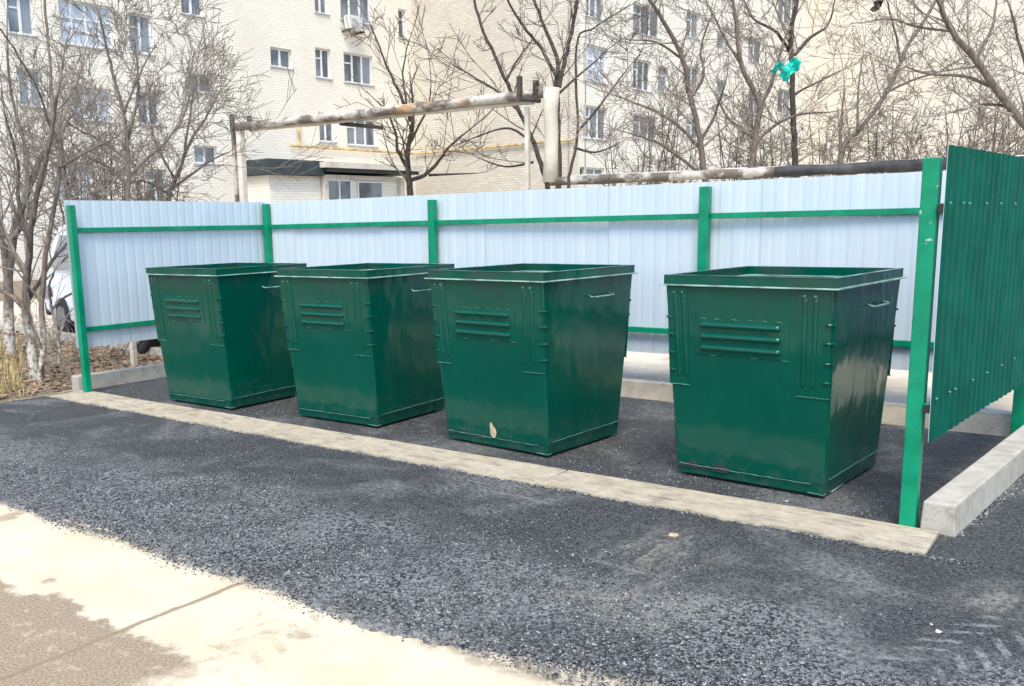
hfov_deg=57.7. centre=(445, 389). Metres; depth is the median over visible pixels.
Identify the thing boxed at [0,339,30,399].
dry grass
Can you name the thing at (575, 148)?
bare tree
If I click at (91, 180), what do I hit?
window
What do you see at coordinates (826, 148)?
bare shrub
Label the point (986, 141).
bare shrub
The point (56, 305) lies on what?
bare tree
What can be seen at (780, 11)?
window
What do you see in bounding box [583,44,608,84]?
window
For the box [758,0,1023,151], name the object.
bare tree
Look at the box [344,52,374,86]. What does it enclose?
window
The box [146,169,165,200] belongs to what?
window
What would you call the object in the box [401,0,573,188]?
bare tree
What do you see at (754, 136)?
bare tree
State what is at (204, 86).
window
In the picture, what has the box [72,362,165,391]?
kerb
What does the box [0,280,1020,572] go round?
ground
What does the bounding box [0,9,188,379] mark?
bare tree
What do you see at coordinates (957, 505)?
kerb
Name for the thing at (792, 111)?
bare tree
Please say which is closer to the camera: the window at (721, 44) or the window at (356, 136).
the window at (356, 136)
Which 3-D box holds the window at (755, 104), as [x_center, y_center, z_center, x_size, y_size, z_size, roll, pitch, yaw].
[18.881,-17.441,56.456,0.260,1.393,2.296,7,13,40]
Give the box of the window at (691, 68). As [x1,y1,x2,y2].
[688,66,699,92]
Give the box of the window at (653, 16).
[632,2,661,39]
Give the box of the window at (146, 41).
[128,14,154,56]
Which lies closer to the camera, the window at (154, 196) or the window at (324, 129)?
the window at (154, 196)
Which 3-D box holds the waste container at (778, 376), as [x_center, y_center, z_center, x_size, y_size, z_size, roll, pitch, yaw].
[2.131,-0.106,5.868,1.108,1.279,1.200,8,13,41]
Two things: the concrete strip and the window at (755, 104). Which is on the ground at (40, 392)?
the concrete strip
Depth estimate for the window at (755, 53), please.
56.01 m
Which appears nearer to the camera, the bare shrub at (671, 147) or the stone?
the stone
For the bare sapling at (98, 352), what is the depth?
10.40 m
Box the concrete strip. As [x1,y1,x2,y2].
[49,390,938,555]
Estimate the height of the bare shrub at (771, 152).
5.214 m
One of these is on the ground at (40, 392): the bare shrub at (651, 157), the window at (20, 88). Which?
the bare shrub at (651, 157)
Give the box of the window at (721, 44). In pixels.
[717,32,725,48]
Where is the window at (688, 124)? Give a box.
[686,118,696,140]
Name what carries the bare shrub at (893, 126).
on the ground at (40, 392)
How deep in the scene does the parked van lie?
14.37 m
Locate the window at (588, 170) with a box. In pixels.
[580,167,601,173]
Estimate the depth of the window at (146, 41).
36.28 m
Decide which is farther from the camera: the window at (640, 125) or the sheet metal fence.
the window at (640, 125)
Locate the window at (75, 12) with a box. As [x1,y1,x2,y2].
[58,0,117,51]
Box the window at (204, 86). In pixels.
[187,73,212,94]
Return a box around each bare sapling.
[0,268,78,386]
[37,303,147,371]
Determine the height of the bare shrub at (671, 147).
6.133 m
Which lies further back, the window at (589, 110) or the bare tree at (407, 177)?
the window at (589, 110)
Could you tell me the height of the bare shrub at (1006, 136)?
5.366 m
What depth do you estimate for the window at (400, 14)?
47.01 m
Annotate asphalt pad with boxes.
[48,377,1023,572]
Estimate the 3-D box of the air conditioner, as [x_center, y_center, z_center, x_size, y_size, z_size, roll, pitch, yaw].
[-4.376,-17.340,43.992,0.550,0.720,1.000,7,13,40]
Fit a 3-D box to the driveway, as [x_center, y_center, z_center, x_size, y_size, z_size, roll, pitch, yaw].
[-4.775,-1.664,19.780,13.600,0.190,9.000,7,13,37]
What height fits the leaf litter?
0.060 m
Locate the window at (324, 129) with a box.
[319,113,336,143]
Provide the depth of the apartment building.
44.30 m
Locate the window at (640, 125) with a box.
[633,114,658,141]
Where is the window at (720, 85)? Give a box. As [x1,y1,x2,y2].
[717,80,727,94]
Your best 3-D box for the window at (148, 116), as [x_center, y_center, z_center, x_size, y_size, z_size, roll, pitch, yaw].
[-11.767,-11.082,36.707,0.260,1.270,1.106,7,13,40]
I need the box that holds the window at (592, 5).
[585,0,603,20]
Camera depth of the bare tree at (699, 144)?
19.17 m
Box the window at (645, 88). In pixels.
[633,59,650,92]
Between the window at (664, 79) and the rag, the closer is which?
the rag
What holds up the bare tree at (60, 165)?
on the ground at (40, 392)
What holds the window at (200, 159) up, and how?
in the apartment building
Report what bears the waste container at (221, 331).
on the asphalt pad
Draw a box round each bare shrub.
[0,39,200,262]
[1,86,173,233]
[87,98,235,201]
[582,41,714,187]
[617,47,716,184]
[676,36,804,181]
[706,64,827,179]
[735,54,919,179]
[814,57,945,174]
[847,63,1023,174]
[906,33,1023,158]
[919,28,1023,157]
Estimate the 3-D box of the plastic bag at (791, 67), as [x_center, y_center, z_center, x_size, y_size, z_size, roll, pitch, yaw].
[6.824,-6.333,18.286,0.377,0.456,0.268,-3,10,-8]
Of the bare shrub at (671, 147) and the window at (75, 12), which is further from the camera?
the window at (75, 12)
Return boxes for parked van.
[45,220,180,353]
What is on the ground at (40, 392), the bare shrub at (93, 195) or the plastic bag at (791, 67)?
the bare shrub at (93, 195)
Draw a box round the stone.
[668,533,678,536]
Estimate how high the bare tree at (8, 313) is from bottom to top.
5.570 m
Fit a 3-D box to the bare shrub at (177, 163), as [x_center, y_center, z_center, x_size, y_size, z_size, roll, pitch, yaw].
[-5.753,-3.666,18.758,2.903,4.256,3.113,2,10,16]
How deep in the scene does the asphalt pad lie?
6.25 m
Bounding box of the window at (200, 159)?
[194,145,219,165]
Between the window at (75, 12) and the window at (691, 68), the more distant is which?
the window at (691, 68)
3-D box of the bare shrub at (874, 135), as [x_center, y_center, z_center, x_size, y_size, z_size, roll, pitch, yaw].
[9.689,-4.904,21.034,2.958,5.231,2.790,7,13,37]
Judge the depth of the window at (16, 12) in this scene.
32.68 m
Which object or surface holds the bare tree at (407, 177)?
on the ground at (40, 392)
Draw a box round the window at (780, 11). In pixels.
[777,0,791,25]
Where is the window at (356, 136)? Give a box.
[347,120,378,147]
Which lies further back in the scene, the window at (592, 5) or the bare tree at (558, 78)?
the window at (592, 5)
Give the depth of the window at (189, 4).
37.76 m
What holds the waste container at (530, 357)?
on the asphalt pad
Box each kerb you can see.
[0,322,162,358]
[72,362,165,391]
[920,425,1023,536]
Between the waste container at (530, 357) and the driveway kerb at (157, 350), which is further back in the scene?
the driveway kerb at (157, 350)
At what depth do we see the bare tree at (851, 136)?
18.19 m
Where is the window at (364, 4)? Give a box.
[340,0,369,25]
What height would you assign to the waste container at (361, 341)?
1.278 m
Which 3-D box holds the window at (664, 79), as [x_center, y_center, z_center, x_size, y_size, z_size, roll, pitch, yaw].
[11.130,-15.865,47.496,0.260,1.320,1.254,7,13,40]
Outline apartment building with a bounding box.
[0,0,1023,281]
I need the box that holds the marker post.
[129,341,137,366]
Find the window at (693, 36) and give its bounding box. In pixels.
[686,10,700,40]
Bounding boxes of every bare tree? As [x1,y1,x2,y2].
[0,0,140,382]
[0,0,153,357]
[0,0,259,200]
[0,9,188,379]
[21,0,338,225]
[48,244,90,365]
[334,0,498,195]
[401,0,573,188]
[499,0,660,188]
[516,0,782,181]
[534,0,685,187]
[650,0,907,179]
[669,0,932,177]
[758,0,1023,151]
[795,0,1023,175]
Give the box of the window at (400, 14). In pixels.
[398,9,405,39]
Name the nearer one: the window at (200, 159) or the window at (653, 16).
the window at (200, 159)
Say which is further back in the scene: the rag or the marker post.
the rag
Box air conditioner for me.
[342,15,363,34]
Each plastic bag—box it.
[770,60,783,74]
[778,57,801,80]
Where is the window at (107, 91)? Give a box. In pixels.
[71,87,114,122]
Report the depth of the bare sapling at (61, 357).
9.96 m
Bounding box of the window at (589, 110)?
[583,106,606,140]
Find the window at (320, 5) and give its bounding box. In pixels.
[314,0,329,15]
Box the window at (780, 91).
[777,89,789,115]
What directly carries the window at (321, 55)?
in the apartment building
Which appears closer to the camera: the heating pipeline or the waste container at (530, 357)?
the waste container at (530, 357)
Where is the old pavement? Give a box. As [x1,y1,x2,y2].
[0,502,662,685]
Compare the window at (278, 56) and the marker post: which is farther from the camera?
the window at (278, 56)
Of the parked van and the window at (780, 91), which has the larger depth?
the window at (780, 91)
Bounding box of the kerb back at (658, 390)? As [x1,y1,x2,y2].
[621,377,1011,424]
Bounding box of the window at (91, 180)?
[56,161,95,199]
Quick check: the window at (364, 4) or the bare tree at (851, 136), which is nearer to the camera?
the bare tree at (851, 136)
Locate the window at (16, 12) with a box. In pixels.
[6,0,38,37]
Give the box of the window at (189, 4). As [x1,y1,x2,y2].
[181,0,205,18]
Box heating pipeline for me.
[229,76,1023,201]
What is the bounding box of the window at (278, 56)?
[270,47,293,69]
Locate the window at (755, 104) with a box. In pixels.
[748,91,760,114]
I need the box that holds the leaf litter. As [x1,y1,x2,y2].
[0,314,162,396]
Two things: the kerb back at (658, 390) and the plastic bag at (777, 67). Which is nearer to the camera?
the kerb back at (658, 390)
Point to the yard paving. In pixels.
(645, 365)
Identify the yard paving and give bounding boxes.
[622,351,1013,436]
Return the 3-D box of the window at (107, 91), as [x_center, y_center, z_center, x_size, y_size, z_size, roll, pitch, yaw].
[-13.323,-10.718,34.916,0.260,1.280,1.749,7,13,40]
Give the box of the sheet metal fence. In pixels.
[63,145,1023,527]
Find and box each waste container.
[144,263,306,408]
[274,263,454,426]
[424,263,637,455]
[659,266,906,495]
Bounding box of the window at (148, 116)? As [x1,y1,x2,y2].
[138,93,161,126]
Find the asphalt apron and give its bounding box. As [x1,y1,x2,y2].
[0,396,1023,685]
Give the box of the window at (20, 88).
[17,68,46,109]
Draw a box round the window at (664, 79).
[658,66,668,94]
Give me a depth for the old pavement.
3.78 m
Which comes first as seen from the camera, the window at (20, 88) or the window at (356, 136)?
the window at (20, 88)
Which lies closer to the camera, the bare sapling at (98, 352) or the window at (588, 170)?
the bare sapling at (98, 352)
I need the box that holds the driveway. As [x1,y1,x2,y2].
[0,299,159,341]
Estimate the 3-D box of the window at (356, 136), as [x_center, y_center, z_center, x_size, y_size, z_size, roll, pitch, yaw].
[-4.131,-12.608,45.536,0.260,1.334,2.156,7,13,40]
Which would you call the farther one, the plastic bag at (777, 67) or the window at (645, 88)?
the window at (645, 88)
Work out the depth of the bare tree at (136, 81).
15.49 m
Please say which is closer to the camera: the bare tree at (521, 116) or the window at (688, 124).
the bare tree at (521, 116)
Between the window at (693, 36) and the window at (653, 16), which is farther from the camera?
the window at (693, 36)
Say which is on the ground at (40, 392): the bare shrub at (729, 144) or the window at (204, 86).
the bare shrub at (729, 144)
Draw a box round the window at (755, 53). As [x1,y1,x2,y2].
[748,38,763,65]
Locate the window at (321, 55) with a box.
[315,48,332,80]
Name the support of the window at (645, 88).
in the apartment building
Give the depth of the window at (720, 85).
52.88 m
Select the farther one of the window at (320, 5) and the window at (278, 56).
the window at (320, 5)
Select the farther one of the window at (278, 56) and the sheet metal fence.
the window at (278, 56)
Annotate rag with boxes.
[870,1,882,11]
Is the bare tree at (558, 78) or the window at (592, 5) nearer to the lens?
the bare tree at (558, 78)

